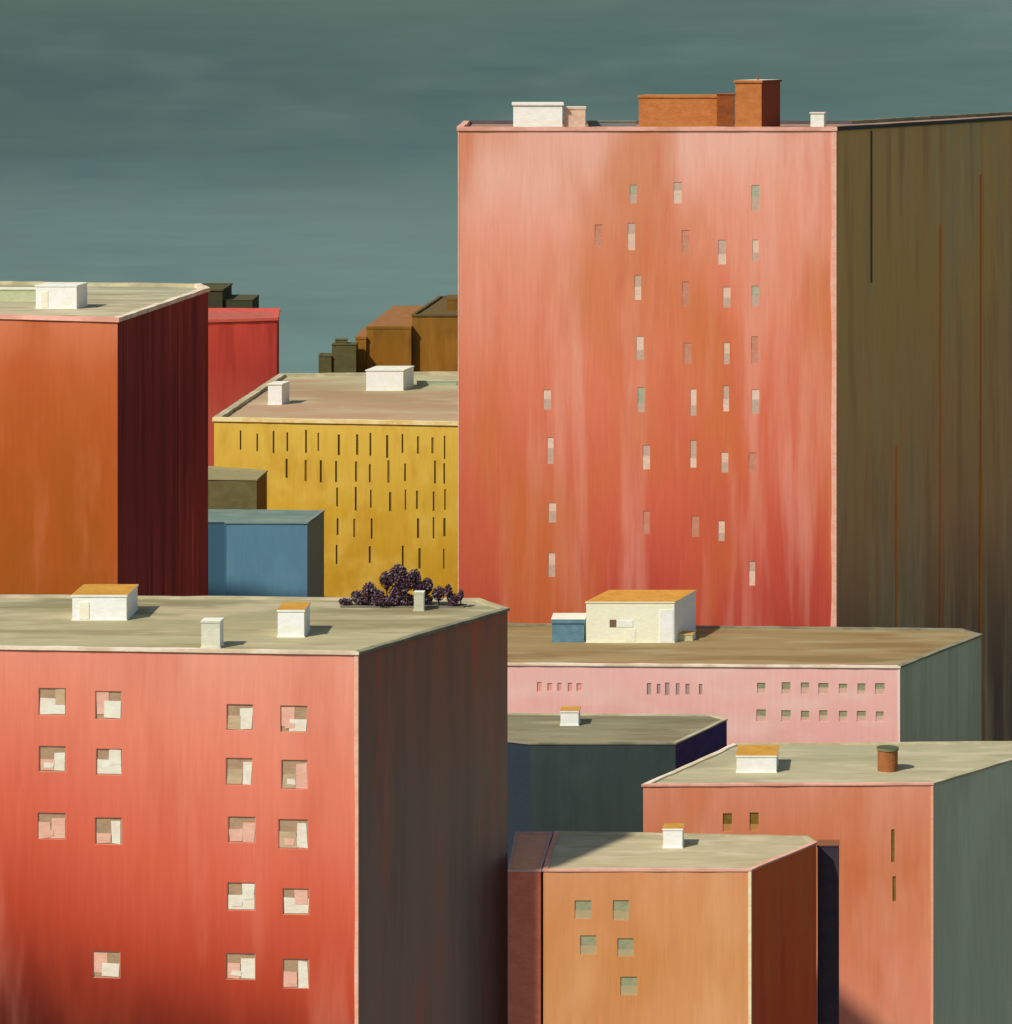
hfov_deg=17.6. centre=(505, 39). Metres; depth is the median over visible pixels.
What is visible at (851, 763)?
roof
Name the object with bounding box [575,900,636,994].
windows
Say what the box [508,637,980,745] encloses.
walls
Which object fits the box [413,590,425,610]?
vent block
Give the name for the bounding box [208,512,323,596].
walls
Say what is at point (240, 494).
walls
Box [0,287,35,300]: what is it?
wall box
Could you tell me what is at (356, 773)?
corner moulding
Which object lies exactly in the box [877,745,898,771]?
flue
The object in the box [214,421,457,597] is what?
walls
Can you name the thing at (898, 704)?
corner moulding
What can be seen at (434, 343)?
walls
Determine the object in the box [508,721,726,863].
walls
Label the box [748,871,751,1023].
corner moulding
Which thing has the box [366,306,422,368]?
wing
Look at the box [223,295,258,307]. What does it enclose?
wing
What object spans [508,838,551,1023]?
walls
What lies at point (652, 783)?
coping
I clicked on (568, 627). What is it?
blue store
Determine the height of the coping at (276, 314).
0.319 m
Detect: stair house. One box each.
[35,282,87,308]
[71,584,138,620]
[365,366,414,390]
[736,745,778,772]
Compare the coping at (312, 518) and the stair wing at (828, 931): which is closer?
the stair wing at (828, 931)
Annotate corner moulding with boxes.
[354,655,358,1023]
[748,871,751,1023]
[898,668,899,741]
[931,785,933,1023]
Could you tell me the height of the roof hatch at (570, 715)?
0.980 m
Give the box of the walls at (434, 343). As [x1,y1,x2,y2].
[412,316,457,371]
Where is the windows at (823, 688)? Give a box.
[537,682,884,721]
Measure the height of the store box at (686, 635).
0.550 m
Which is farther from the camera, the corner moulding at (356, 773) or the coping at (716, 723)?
the coping at (716, 723)
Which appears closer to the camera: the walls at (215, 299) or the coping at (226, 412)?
the coping at (226, 412)
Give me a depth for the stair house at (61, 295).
239.50 m
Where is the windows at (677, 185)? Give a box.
[543,182,758,585]
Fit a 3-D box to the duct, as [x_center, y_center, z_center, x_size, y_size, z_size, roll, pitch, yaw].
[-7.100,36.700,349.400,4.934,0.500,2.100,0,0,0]
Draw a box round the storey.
[447,295,457,310]
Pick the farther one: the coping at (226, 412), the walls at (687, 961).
the coping at (226, 412)
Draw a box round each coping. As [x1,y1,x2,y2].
[0,281,209,321]
[0,594,509,654]
[186,283,232,290]
[208,308,279,321]
[208,466,267,479]
[208,509,324,523]
[212,371,457,425]
[411,296,457,315]
[508,623,982,667]
[508,713,727,744]
[508,831,552,871]
[542,831,816,871]
[641,741,1011,786]
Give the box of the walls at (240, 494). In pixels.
[208,473,266,509]
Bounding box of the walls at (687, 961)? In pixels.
[543,845,815,1023]
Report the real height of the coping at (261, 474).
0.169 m
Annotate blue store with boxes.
[551,613,585,641]
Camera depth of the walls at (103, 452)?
230.86 m
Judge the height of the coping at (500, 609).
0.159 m
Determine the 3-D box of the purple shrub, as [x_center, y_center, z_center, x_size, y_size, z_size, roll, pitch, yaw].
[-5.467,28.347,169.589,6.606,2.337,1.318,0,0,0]
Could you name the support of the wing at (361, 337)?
on the ground
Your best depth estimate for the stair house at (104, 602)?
165.60 m
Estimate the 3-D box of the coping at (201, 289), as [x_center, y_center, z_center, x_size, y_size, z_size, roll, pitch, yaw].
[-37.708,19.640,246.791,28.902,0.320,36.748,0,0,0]
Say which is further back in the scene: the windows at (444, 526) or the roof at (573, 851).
the windows at (444, 526)
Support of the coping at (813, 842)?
on the roof at (573, 851)
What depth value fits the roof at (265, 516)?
289.24 m
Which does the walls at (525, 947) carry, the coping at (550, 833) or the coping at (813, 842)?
the coping at (550, 833)
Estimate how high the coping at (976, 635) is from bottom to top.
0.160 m
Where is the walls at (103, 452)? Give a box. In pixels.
[0,292,207,595]
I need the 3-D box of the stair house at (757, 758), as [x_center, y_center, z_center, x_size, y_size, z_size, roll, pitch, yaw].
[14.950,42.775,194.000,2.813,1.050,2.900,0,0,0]
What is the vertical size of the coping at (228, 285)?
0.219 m
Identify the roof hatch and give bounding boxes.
[335,338,347,343]
[560,706,580,725]
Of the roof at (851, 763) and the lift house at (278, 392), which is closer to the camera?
the roof at (851, 763)
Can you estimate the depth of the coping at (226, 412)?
315.53 m
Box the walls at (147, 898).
[0,611,507,1023]
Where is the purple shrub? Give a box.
[338,563,463,607]
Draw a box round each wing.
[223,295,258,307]
[355,326,366,372]
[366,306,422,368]
[817,840,839,1023]
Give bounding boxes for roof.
[0,285,196,316]
[0,598,495,650]
[206,285,225,288]
[208,311,274,318]
[208,468,260,477]
[208,511,317,521]
[227,375,457,420]
[418,298,457,313]
[508,625,972,664]
[508,715,720,741]
[511,834,548,868]
[548,833,809,868]
[656,744,1011,782]
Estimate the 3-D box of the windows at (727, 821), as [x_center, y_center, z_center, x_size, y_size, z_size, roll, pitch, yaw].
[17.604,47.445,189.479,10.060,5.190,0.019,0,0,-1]
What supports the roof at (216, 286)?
on the walls at (215, 299)
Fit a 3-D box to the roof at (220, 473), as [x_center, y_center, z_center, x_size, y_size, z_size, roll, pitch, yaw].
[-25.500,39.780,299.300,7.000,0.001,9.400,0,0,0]
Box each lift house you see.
[267,381,289,404]
[277,602,310,637]
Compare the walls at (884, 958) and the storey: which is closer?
the walls at (884, 958)
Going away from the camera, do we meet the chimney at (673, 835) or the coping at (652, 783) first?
the chimney at (673, 835)
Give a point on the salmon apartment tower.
(741, 355)
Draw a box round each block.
[331,342,357,372]
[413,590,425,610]
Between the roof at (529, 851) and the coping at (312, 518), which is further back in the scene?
the coping at (312, 518)
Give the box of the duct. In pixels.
[416,379,457,384]
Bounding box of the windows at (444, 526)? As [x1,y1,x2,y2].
[240,430,445,567]
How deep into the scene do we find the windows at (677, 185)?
262.06 m
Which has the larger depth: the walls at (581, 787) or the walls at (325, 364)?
the walls at (325, 364)
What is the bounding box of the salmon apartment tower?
[457,77,1011,740]
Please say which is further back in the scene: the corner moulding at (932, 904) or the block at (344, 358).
the block at (344, 358)
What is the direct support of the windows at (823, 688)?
attached to the walls at (940, 696)
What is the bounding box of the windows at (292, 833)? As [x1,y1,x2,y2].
[38,688,308,988]
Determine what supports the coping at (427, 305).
on the roof at (439, 306)
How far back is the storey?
398.00 m
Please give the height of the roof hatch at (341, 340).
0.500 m
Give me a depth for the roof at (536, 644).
242.50 m
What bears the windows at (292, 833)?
attached to the walls at (147, 898)
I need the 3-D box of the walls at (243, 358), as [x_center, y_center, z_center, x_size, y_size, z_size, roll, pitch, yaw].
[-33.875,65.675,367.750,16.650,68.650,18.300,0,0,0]
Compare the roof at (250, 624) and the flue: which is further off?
the flue
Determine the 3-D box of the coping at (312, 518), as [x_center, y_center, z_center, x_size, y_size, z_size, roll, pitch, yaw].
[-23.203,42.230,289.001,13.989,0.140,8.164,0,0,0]
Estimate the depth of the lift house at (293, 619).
160.90 m
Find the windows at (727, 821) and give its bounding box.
[723,813,895,900]
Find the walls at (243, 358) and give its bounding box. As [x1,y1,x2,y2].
[208,319,278,465]
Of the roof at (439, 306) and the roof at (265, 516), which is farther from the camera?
the roof at (439, 306)
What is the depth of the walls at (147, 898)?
157.52 m
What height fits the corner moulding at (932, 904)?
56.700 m
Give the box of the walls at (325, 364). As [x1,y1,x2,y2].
[319,356,331,372]
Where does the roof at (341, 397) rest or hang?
on the walls at (354, 569)
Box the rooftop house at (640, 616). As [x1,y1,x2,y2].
[585,590,696,642]
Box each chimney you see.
[200,618,224,648]
[662,823,684,847]
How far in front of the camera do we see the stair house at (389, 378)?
343.10 m
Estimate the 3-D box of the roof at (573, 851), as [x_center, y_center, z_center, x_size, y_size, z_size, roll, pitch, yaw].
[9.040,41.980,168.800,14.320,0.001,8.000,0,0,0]
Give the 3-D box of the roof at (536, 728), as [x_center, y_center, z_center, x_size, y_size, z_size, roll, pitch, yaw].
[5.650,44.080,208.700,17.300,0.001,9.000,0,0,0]
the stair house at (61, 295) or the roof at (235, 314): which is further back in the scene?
the roof at (235, 314)
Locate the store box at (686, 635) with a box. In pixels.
[677,631,695,640]
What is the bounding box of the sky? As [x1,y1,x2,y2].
[0,0,1011,373]
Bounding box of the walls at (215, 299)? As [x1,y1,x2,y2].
[208,285,231,307]
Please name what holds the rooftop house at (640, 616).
on the roof at (536, 644)
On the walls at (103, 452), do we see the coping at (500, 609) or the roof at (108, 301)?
the roof at (108, 301)
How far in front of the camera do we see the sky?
648.02 m
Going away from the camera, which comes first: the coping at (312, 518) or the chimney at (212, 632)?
the chimney at (212, 632)
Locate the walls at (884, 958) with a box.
[643,762,1011,1023]

